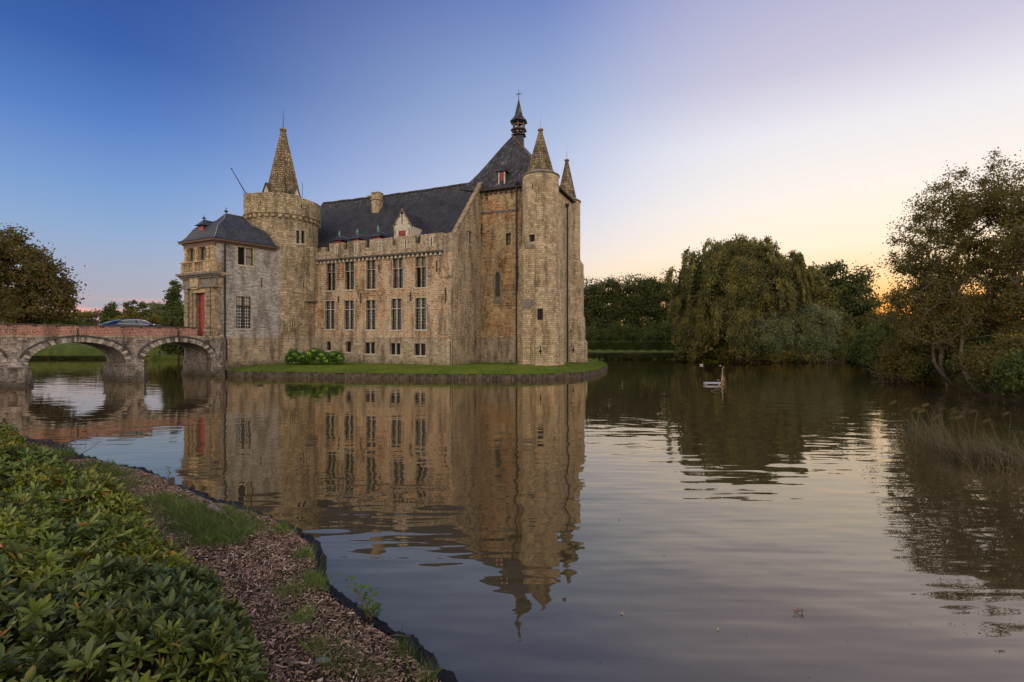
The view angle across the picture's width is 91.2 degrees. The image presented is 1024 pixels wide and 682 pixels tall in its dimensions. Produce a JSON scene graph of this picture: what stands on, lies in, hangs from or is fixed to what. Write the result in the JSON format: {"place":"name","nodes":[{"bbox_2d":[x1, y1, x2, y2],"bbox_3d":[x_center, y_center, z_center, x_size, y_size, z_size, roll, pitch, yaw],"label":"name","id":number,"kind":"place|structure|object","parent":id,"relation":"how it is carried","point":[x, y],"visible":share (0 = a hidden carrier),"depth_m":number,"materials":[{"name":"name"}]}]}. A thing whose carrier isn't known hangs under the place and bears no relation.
{"place":"outdoors","nodes":[
{"label":"outdoors","id":0,"kind":"place"},
{"bbox_2d":[1,440,443,681],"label":"bank","id":1,"kind":"structure","parent":0,"point":[327,620],"depth_m":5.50,"materials":[{"name":"brown wood"}]},
{"bbox_2d":[0,493,37,576],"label":"rhododendron bush","id":2,"kind":"object","parent":1,"relation":"on","point":[15,501],"visible":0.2,"depth_m":6.05,"materials":[{"name":"green plant"}]},
{"bbox_2d":[0,422,38,449],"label":"rhododendron bush","id":3,"kind":"object","parent":1,"relation":"on","point":[9,432],"visible":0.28,"depth_m":11.43,"materials":[{"name":"green plant"}]},
{"bbox_2d":[0,553,44,653],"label":"rhododendron bush","id":4,"kind":"object","parent":1,"relation":"on","point":[12,591],"visible":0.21,"depth_m":4.25,"materials":[{"name":"green plant"}]},
{"bbox_2d":[0,440,81,498],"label":"rhododendron bush","id":5,"kind":"object","parent":1,"relation":"on","point":[13,457],"visible":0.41,"depth_m":8.57,"materials":[{"name":"green plant"}]},
{"bbox_2d":[0,462,165,550],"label":"rhododendron bush","id":6,"kind":"object","parent":1,"relation":"on","point":[70,495],"visible":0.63,"depth_m":6.94,"materials":[{"name":"green plant"}]},
{"bbox_2d":[0,502,228,639],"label":"rhododendron bush","id":7,"kind":"object","parent":1,"relation":"on","point":[55,554],"visible":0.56,"depth_m":5.34,"materials":[{"name":"green plant"}]},
{"bbox_2d":[0,551,271,681],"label":"rhododendron bush","id":8,"kind":"object","parent":1,"relation":"on","point":[42,632],"visible":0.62,"depth_m":3.91,"materials":[{"name":"green plant"}]},
{"bbox_2d":[0,600,273,681],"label":"rhododendron bush","id":9,"kind":"object","parent":1,"relation":"on","point":[90,651],"visible":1,"depth_m":3.46,"materials":[{"name":"green plant"}]},
{"bbox_2d":[168,477,174,485],"bbox_3d":[-7.102,3.014,10.464,0.100,0.331,0.070,0,0,-17],"label":"wooden stake","id":10,"kind":"object","parent":1,"relation":"on","point":[171,480],"visible":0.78,"depth_m":10.44,"materials":[{"name":"brown wood"}]},
{"bbox_2d":[182,480,187,491],"bbox_3d":[-6.698,3.014,10.270,0.100,0.331,0.070,0,0,-40],"label":"wooden stake","id":11,"kind":"object","parent":1,"relation":"on","point":[184,484],"visible":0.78,"depth_m":10.24,"materials":[{"name":"brown wood"}]},
{"bbox_2d":[203,501,227,516],"bbox_3d":[-5.167,2.940,8.735,1.141,0.138,0.149,0,0,41],"label":"weathered log","id":12,"kind":"object","parent":1,"relation":"on","point":[212,506],"visible":0.6,"depth_m":8.73,"materials":[{"name":"grey wood"}]},
{"bbox_2d":[22,436,457,681],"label":"pond liner","id":13,"kind":"object","parent":1,"relation":"on","point":[444,675],"visible":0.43,"depth_m":6.01,"materials":[{"name":"black plastic"}]},
{"bbox_2d":[314,656,329,664],"bbox_3d":[-1.739,2.932,4.598,0.144,0.056,0.086,0,0,0],"label":"stone","id":14,"kind":"object","parent":1,"relation":"on","point":[322,659],"visible":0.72,"depth_m":4.58,"materials":[{"name":"grey stone"}]},
{"bbox_2d":[254,610,436,676],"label":"twigs","id":15,"kind":"object","parent":1,"relation":"on","point":[341,646],"visible":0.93,"depth_m":4.84,"materials":[{"name":"brown wood"}]},
{"bbox_2d":[337,573,382,624],"bbox_3d":[-1.676,2.892,5.597,0.556,0.584,0.256,0,0,17],"label":"sapling","id":16,"kind":"object","parent":1,"relation":"on","point":[366,610],"visible":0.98,"depth_m":5.60,"materials":[{"name":"green plant"}]},
{"bbox_2d":[227,359,603,373],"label":"island","id":17,"kind":"structure","parent":0,"point":[497,366],"depth_m":46.75,"materials":[{"name":"green plant"}]},
{"bbox_2d":[283,347,346,364],"bbox_3d":[-20.062,1.490,50.562,7.072,2.067,3.423,0,0,0],"label":"hydrangea bush","id":18,"kind":"object","parent":17,"relation":"on","point":[310,356],"visible":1,"depth_m":49.61,"materials":[{"name":"green plant"}]},
{"bbox_2d":[175,93,586,375],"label":"castle","id":19,"kind":"structure","parent":17,"relation":"on","point":[485,264],"depth_m":52.83,"materials":[{"name":"stone"}]},
{"bbox_2d":[191,249,194,260],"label":"window","id":20,"kind":"structure","parent":19,"relation":"in","point":[192,251],"depth_m":50.30,"materials":[{"name":"stone"}]},
{"bbox_2d":[198,294,206,335],"bbox_3d":[-30.466,-2.596,49.657,1.778,4.173,0.100,0,0,26],"label":"door","id":21,"kind":"structure","parent":19,"relation":"in","point":[201,296],"depth_m":49.84,"materials":[{"name":"red paint"}]},
{"bbox_2d":[202,248,206,259],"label":"window","id":22,"kind":"structure","parent":19,"relation":"in","point":[204,252],"depth_m":49.49,"materials":[{"name":"stone"}]},
{"bbox_2d":[235,296,251,329],"bbox_3d":[-27.094,-2.803,50.531,0.293,3.341,1.643,0,0,37],"label":"window","id":23,"kind":"structure","parent":19,"relation":"in","point":[242,303],"depth_m":50.51,"materials":[{"name":"grey"}]},
{"bbox_2d":[237,245,253,266],"bbox_3d":[-27.012,-8.531,50.699,0.365,2.027,1.704,0,0,37],"label":"window","id":24,"kind":"structure","parent":19,"relation":"in","point":[244,255],"depth_m":50.69,"materials":[{"name":"stone"}]},
{"bbox_2d":[295,229,300,244],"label":"window","id":25,"kind":"structure","parent":19,"relation":"in","point":[297,233],"depth_m":54.66,"materials":[{"name":"stone"}]},
{"bbox_2d":[300,229,305,244],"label":"window","id":26,"kind":"structure","parent":19,"relation":"in","point":[303,233],"depth_m":55.19,"materials":[{"name":"stone"}]},
{"bbox_2d":[326,342,330,351],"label":"window","id":27,"kind":"structure","parent":19,"relation":"in","point":[329,343],"depth_m":55.24,"materials":[{"name":"stone"}]},
{"bbox_2d":[324,300,334,329],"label":"window","id":28,"kind":"structure","parent":19,"relation":"in","point":[330,309],"depth_m":55.08,"materials":[{"name":"stone"}]},
{"bbox_2d":[325,262,335,291],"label":"window","id":29,"kind":"structure","parent":19,"relation":"in","point":[331,267],"depth_m":55.02,"materials":[{"name":"stone"}]},
{"bbox_2d":[345,342,351,352],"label":"window","id":30,"kind":"structure","parent":19,"relation":"in","point":[349,343],"depth_m":54.17,"materials":[{"name":"glass"}]},
{"bbox_2d":[343,299,354,330],"bbox_3d":[-17.454,-2.793,53.977,1.490,3.325,0.370,0,0,23],"label":"window","id":31,"kind":"structure","parent":19,"relation":"in","point":[350,305],"depth_m":54.03,"materials":[{"name":"stone"}]},
{"bbox_2d":[344,260,354,290],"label":"window","id":32,"kind":"structure","parent":19,"relation":"in","point":[350,266],"depth_m":54.08,"materials":[{"name":"stone"}]},
{"bbox_2d":[364,342,375,354],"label":"window","id":33,"kind":"structure","parent":19,"relation":"in","point":[370,346],"depth_m":53.06,"materials":[{"name":"stone"}]},
{"bbox_2d":[365,299,375,330],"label":"window","id":34,"kind":"structure","parent":19,"relation":"in","point":[371,309],"depth_m":53.01,"materials":[{"name":"stone"}]},
{"bbox_2d":[365,259,376,290],"bbox_3d":[-14.795,-6.967,52.866,1.433,3.250,0.370,0,0,23],"label":"window","id":35,"kind":"structure","parent":19,"relation":"in","point":[371,264],"depth_m":52.95,"materials":[{"name":"stone"}]},
{"bbox_2d":[389,343,400,355],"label":"window","id":36,"kind":"structure","parent":19,"relation":"in","point":[395,346],"depth_m":51.75,"materials":[{"name":"stone"}]},
{"bbox_2d":[390,297,402,330],"bbox_3d":[-11.830,-2.736,51.627,1.502,3.431,0.370,0,0,23],"label":"window","id":37,"kind":"structure","parent":19,"relation":"in","point":[397,302],"depth_m":51.70,"materials":[{"name":"stone"}]},
{"bbox_2d":[392,257,403,289],"bbox_3d":[-11.642,-6.935,51.549,1.485,3.295,0.370,0,0,23],"label":"window","id":38,"kind":"structure","parent":19,"relation":"in","point":[398,264],"depth_m":51.69,"materials":[{"name":"stone"}]},
{"bbox_2d":[413,344,425,356],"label":"window","id":39,"kind":"structure","parent":19,"relation":"in","point":[420,348],"depth_m":50.62,"materials":[{"name":"stone"}]},
{"bbox_2d":[414,255,426,288],"bbox_3d":[-9.116,-6.916,50.520,1.498,3.307,0.420,0,0,23],"label":"window","id":40,"kind":"structure","parent":19,"relation":"in","point":[421,260],"depth_m":50.57,"materials":[{"name":"stone"}]},
{"bbox_2d":[414,297,426,330],"bbox_3d":[-9.131,-2.735,50.500,1.510,3.414,0.370,0,0,23],"label":"window","id":41,"kind":"structure","parent":19,"relation":"in","point":[421,308],"depth_m":50.57,"materials":[{"name":"stone"}]},
{"bbox_2d":[466,231,472,245],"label":"window","id":42,"kind":"structure","parent":19,"relation":"in","point":[468,233],"depth_m":52.34,"materials":[{"name":"stone"}]},
{"bbox_2d":[494,268,501,303],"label":"gothic window","id":43,"kind":"structure","parent":19,"relation":"in","point":[497,271],"depth_m":54.26,"materials":[{"name":"brown stone"}]},
{"bbox_2d":[504,231,511,244],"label":"window","id":44,"kind":"structure","parent":19,"relation":"in","point":[510,232],"depth_m":53.74,"materials":[{"name":"stone"}]},
{"bbox_2d":[538,308,541,319],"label":"window","id":45,"kind":"structure","parent":19,"relation":"in","point":[539,310],"depth_m":49.06,"materials":[{"name":"black glass"}]},
{"bbox_2d":[227,360,606,374],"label":"grass","id":46,"kind":"structure","parent":17,"relation":"on","point":[602,364],"depth_m":45.97,"materials":[{"name":"green plant"}]},
{"bbox_2d":[0,358,1023,681],"bbox_3d":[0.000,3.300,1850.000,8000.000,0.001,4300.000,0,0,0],"label":"water","id":47,"kind":"structure","parent":0,"point":[758,504],"depth_m":10.24,"materials":[{"name":"liquid"}]},
{"bbox_2d":[226,364,607,379],"bbox_3d":[-14.135,3.500,65.201,53.302,1.400,45.402,0,0,0],"label":"timber edging","id":48,"kind":"object","parent":47,"relation":"in","point":[422,376],"visible":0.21,"depth_m":43.85,"materials":[{"name":"brown wood"}]},
{"bbox_2d":[703,382,720,384],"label":"floating platform","id":49,"kind":"structure","parent":47,"relation":"on","point":[706,383],"depth_m":37.82,"materials":[{"name":"grey plastic"}]},
{"bbox_2d":[868,369,900,379],"bbox_3d":[32.918,2.887,44.424,2.187,0.934,2.442,0,0,28],"label":"driftwood","id":50,"kind":"object","parent":47,"relation":"in","point":[883,375],"visible":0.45,"depth_m":43.83,"materials":[{"name":"brown wood"}]},
{"bbox_2d":[887,400,1010,457],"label":"reed heads","id":51,"kind":"object","parent":47,"relation":"on","point":[955,417],"visible":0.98,"depth_m":14.84,"materials":[{"name":"plant"}]},
{"bbox_2d":[896,411,1023,476],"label":"reeds","id":52,"kind":"object","parent":47,"relation":"in","point":[994,456],"visible":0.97,"depth_m":13.61,"materials":[{"name":"green plant"}]},
{"bbox_2d":[0,0,1023,324],"label":"sky","id":53,"kind":"structure","parent":0,"point":[805,125],"materials":[{"name":"blue"}]},
{"bbox_2d":[30,342,1023,406],"bbox_3d":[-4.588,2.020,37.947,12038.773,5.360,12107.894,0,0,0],"label":"ground","id":54,"kind":"structure","parent":0,"point":[70,348],"depth_m":92.81,"materials":[{"name":"green plant"}]},
{"bbox_2d":[0,223,86,323],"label":"chestnut tree","id":55,"kind":"object","parent":54,"relation":"on","point":[35,282],"visible":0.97,"depth_m":72.31,"materials":[{"name":"green plant"}]},
{"bbox_2d":[62,314,95,324],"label":"tree","id":56,"kind":"object","parent":54,"relation":"on","point":[77,322],"visible":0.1,"depth_m":217.65,"materials":[{"name":"green plant"}]},
{"bbox_2d":[71,308,103,324],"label":"tree","id":57,"kind":"object","parent":54,"relation":"on","point":[88,315],"visible":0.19,"depth_m":233.16,"materials":[{"name":"green plant"}]},
{"bbox_2d":[31,355,164,357],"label":"waterside growth","id":58,"kind":"object","parent":54,"relation":"on","point":[69,356],"visible":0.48,"depth_m":91.72,"materials":[{"name":"green plant"}]},
{"bbox_2d":[97,304,119,323],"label":"tree","id":59,"kind":"object","parent":54,"relation":"on","point":[109,312],"visible":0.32,"depth_m":224.86,"materials":[{"name":"green plant"}]},
{"bbox_2d":[105,308,143,320],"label":"tree","id":60,"kind":"object","parent":54,"relation":"on","point":[128,313],"visible":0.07,"depth_m":188.72,"materials":[{"name":"green plant"}]},
{"bbox_2d":[108,299,159,319],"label":"tree","id":61,"kind":"object","parent":54,"relation":"on","point":[141,306],"visible":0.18,"depth_m":234.24,"materials":[{"name":"green plant"}]},
{"bbox_2d":[142,310,161,324],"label":"tree","id":62,"kind":"object","parent":54,"relation":"on","point":[155,318],"visible":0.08,"depth_m":183.36,"materials":[{"name":"green plant"}]},
{"bbox_2d":[143,301,166,316],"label":"tree","id":63,"kind":"object","parent":54,"relation":"on","point":[155,306],"visible":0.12,"depth_m":246.00,"materials":[{"name":"green plant"}]},
{"bbox_2d":[158,312,184,359],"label":"tree","id":64,"kind":"object","parent":54,"relation":"on","point":[171,348],"visible":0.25,"depth_m":84.85,"materials":[{"name":"green plant"}]},
{"bbox_2d":[159,279,183,325],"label":"tree","id":65,"kind":"object","parent":54,"relation":"on","point":[173,296],"visible":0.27,"depth_m":104.16,"materials":[{"name":"green plant"}]},
{"bbox_2d":[161,304,184,325],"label":"tree","id":66,"kind":"object","parent":54,"relation":"on","point":[177,312],"visible":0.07,"depth_m":95.04,"materials":[{"name":"green plant"}]},
{"bbox_2d":[584,276,601,336],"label":"woodland tree","id":67,"kind":"object","parent":54,"relation":"on","point":[587,300],"visible":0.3,"depth_m":126.03,"materials":[{"name":"green plant"}]},
{"bbox_2d":[584,276,615,331],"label":"woodland tree","id":68,"kind":"object","parent":54,"relation":"on","point":[600,289],"visible":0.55,"depth_m":126.16,"materials":[{"name":"green plant"}]},
{"bbox_2d":[585,322,624,342],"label":"undergrowth shrub","id":69,"kind":"object","parent":54,"relation":"on","point":[593,335],"visible":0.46,"depth_m":114.68,"materials":[{"name":"green plant"}]},
{"bbox_2d":[593,275,628,332],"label":"woodland tree","id":70,"kind":"object","parent":54,"relation":"on","point":[609,283],"visible":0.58,"depth_m":126.19,"materials":[{"name":"green plant"}]},
{"bbox_2d":[592,318,643,340],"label":"undergrowth shrub","id":71,"kind":"object","parent":54,"relation":"on","point":[627,334],"visible":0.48,"depth_m":115.10,"materials":[{"name":"green plant"}]},
{"bbox_2d":[607,272,646,337],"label":"woodland tree","id":72,"kind":"object","parent":54,"relation":"on","point":[628,299],"visible":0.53,"depth_m":125.81,"materials":[{"name":"green plant"}]},
{"bbox_2d":[587,352,686,357],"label":"waterside growth","id":73,"kind":"object","parent":54,"relation":"on","point":[630,355],"visible":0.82,"depth_m":90.30,"materials":[{"name":"green plant"}]},
{"bbox_2d":[587,341,690,350],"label":"clipped hedge","id":74,"kind":"object","parent":54,"relation":"on","point":[634,345],"visible":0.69,"depth_m":104.09,"materials":[{"name":"green plant"}]},
{"bbox_2d":[623,272,661,340],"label":"woodland tree","id":75,"kind":"object","parent":54,"relation":"on","point":[638,283],"visible":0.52,"depth_m":125.86,"materials":[{"name":"green plant"}]},
{"bbox_2d":[634,320,666,342],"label":"undergrowth shrub","id":76,"kind":"object","parent":54,"relation":"on","point":[646,334],"visible":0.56,"depth_m":113.07,"materials":[{"name":"green plant"}]},
{"bbox_2d":[636,276,669,331],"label":"woodland tree","id":77,"kind":"object","parent":54,"relation":"on","point":[657,312],"visible":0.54,"depth_m":126.14,"materials":[{"name":"green plant"}]},
{"bbox_2d":[652,268,678,331],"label":"woodland tree","id":78,"kind":"object","parent":54,"relation":"on","point":[666,295],"visible":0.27,"depth_m":125.75,"materials":[{"name":"green plant"}]},
{"bbox_2d":[656,318,674,340],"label":"undergrowth shrub","id":79,"kind":"object","parent":54,"relation":"on","point":[666,327],"visible":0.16,"depth_m":110.79,"materials":[{"name":"green plant"}]},
{"bbox_2d":[673,341,731,361],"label":"bramble bush","id":80,"kind":"object","parent":54,"relation":"on","point":[704,357],"visible":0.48,"depth_m":79.65,"materials":[{"name":"green plant"}]},
{"bbox_2d":[709,341,764,362],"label":"bramble bush","id":81,"kind":"object","parent":54,"relation":"on","point":[723,355],"visible":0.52,"depth_m":77.23,"materials":[{"name":"green plant"}]},
{"bbox_2d":[665,233,814,360],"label":"weeping tree","id":82,"kind":"object","parent":54,"relation":"on","point":[734,286],"visible":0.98,"depth_m":77.49,"materials":[{"name":"green plant"}]},
{"bbox_2d":[740,345,796,362],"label":"bramble bush","id":83,"kind":"object","parent":54,"relation":"on","point":[782,357],"visible":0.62,"depth_m":75.69,"materials":[{"name":"green plant"}]},
{"bbox_2d":[743,308,799,360],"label":"willow bush","id":84,"kind":"object","parent":54,"relation":"on","point":[766,335],"visible":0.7,"depth_m":75.45,"materials":[{"name":"green plant"}]},
{"bbox_2d":[776,343,824,362],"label":"bramble bush","id":85,"kind":"object","parent":54,"relation":"on","point":[798,357],"visible":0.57,"depth_m":75.42,"materials":[{"name":"green plant"}]},
{"bbox_2d":[777,300,846,362],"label":"willow bush","id":86,"kind":"object","parent":54,"relation":"on","point":[826,335],"visible":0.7,"depth_m":75.64,"materials":[{"name":"green plant"}]},
{"bbox_2d":[795,260,844,342],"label":"round tree","id":87,"kind":"object","parent":54,"relation":"on","point":[821,287],"visible":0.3,"depth_m":92.47,"materials":[{"name":"green plant"}]},
{"bbox_2d":[817,305,859,361],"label":"willow bush","id":88,"kind":"object","parent":54,"relation":"on","point":[847,327],"visible":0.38,"depth_m":78.62,"materials":[{"name":"green plant"}]},
{"bbox_2d":[795,259,889,342],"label":"round tree","id":89,"kind":"object","parent":54,"relation":"on","point":[852,297],"visible":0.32,"depth_m":96.03,"materials":[{"name":"green plant"}]},
{"bbox_2d":[835,327,889,366],"bbox_3d":[40.364,0.551,55.761,7.921,5.236,5.949,0,0,-14],"label":"bank bush","id":90,"kind":"object","parent":54,"relation":"on","point":[851,350],"visible":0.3,"depth_m":55.88,"materials":[{"name":"green plant"}]},
{"bbox_2d":[844,307,896,338],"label":"tree","id":91,"kind":"object","parent":54,"relation":"on","point":[870,315],"visible":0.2,"depth_m":91.10,"materials":[{"name":"green plant"}]},
{"bbox_2d":[853,315,902,340],"bbox_3d":[47.035,0.043,61.774,8.002,6.562,7.972,0,0,0],"label":"bank bush","id":92,"kind":"object","parent":54,"relation":"on","point":[871,326],"visible":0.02,"depth_m":62.67,"materials":[{"name":"green plant"}]},
{"bbox_2d":[856,313,910,370],"bbox_3d":[36.678,-0.264,46.334,8.670,6.374,7.732,0,0,-44],"label":"bank bush","id":93,"kind":"object","parent":54,"relation":"on","point":[878,341],"visible":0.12,"depth_m":46.65,"materials":[{"name":"green plant"}]},
{"bbox_2d":[860,326,957,384],"bbox_3d":[32.522,0.730,39.520,8.104,5.932,7.498,0,0,0],"label":"bank bush","id":94,"kind":"object","parent":54,"relation":"on","point":[900,351],"visible":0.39,"depth_m":39.29,"materials":[{"name":"green plant"}]},
{"bbox_2d":[879,265,992,386],"bbox_3d":[30.109,-1.106,35.943,6.581,9.050,5.894,0,0,0],"label":"leaning tree","id":95,"kind":"object","parent":54,"relation":"on","point":[911,333],"visible":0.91,"depth_m":35.09,"materials":[{"name":"green plant"}]},
{"bbox_2d":[891,328,990,383],"bbox_3d":[33.083,1.057,38.437,8.304,5.077,6.898,0,0,0],"label":"bank bush","id":96,"kind":"object","parent":54,"relation":"on","point":[930,364],"visible":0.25,"depth_m":37.27,"materials":[{"name":"green plant"}]},
{"bbox_2d":[860,147,1023,344],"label":"open crowned tree","id":97,"kind":"object","parent":54,"relation":"on","point":[965,216],"visible":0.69,"depth_m":36.58,"materials":[{"name":"green plant"}]},
{"bbox_2d":[931,326,955,382],"bbox_3d":[31.268,0.819,36.283,1.676,4.861,1.189,0,0,-28],"label":"dead forked tree","id":98,"kind":"object","parent":54,"relation":"on","point":[938,368],"visible":0.5,"depth_m":36.08,"materials":[{"name":"wood"}]},
{"bbox_2d":[864,362,1023,403],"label":"waterside growth","id":99,"kind":"object","parent":54,"relation":"on","point":[956,380],"visible":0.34,"depth_m":31.08,"materials":[{"name":"green plant"}]},
{"bbox_2d":[959,335,968,378],"bbox_3d":[30.701,1.552,33.808,0.891,3.973,2.813,0,0,15],"label":"bare leaning tree","id":100,"kind":"object","parent":54,"relation":"on","point":[961,349],"visible":0.39,"depth_m":34.19,"materials":[{"name":"brown plant"}]},
{"bbox_2d":[922,327,1020,377],"bbox_3d":[33.380,0.958,35.451,7.167,4.015,5.567,0,0,-36],"label":"bank bush","id":101,"kind":"object","parent":54,"relation":"on","point":[977,343],"visible":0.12,"depth_m":35.13,"materials":[{"name":"green plant"}]},
{"bbox_2d":[940,329,1023,385],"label":"bank bush","id":102,"kind":"object","parent":54,"relation":"on","point":[984,354],"visible":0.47,"depth_m":30.05,"materials":[{"name":"green plant"}]},
{"bbox_2d":[973,306,1023,341],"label":"bank bush","id":103,"kind":"object","parent":54,"relation":"on","point":[1009,330],"visible":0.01,"depth_m":38.95,"materials":[{"name":"green plant"}]},
{"bbox_2d":[974,341,1023,403],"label":"bank bush","id":104,"kind":"object","parent":54,"relation":"on","point":[1011,374],"visible":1,"depth_m":25.54,"materials":[{"name":"green plant"}]},
{"bbox_2d":[979,177,1023,336],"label":"open crowned tree","id":105,"kind":"object","parent":54,"relation":"on","point":[1015,259],"visible":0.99,"depth_m":33.66,"materials":[{"name":"green plant"}]},
{"label":"pond bed","id":106,"kind":"structure","parent":0,"visible":0},
{"bbox_2d":[0,323,223,387],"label":"stone bridge","id":107,"kind":"structure","parent":106,"relation":"on","point":[124,350],"depth_m":41.27,"materials":[{"name":"grey brick"}]},
{"bbox_2d":[97,319,160,325],"bbox_3d":[-33.010,-1.196,43.882,2.078,1.488,5.250,0,0,35],"label":"parked car","id":108,"kind":"object","parent":107,"relation":"on","point":[131,322],"visible":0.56,"depth_m":43.02,"materials":[{"name":"blue paint"}]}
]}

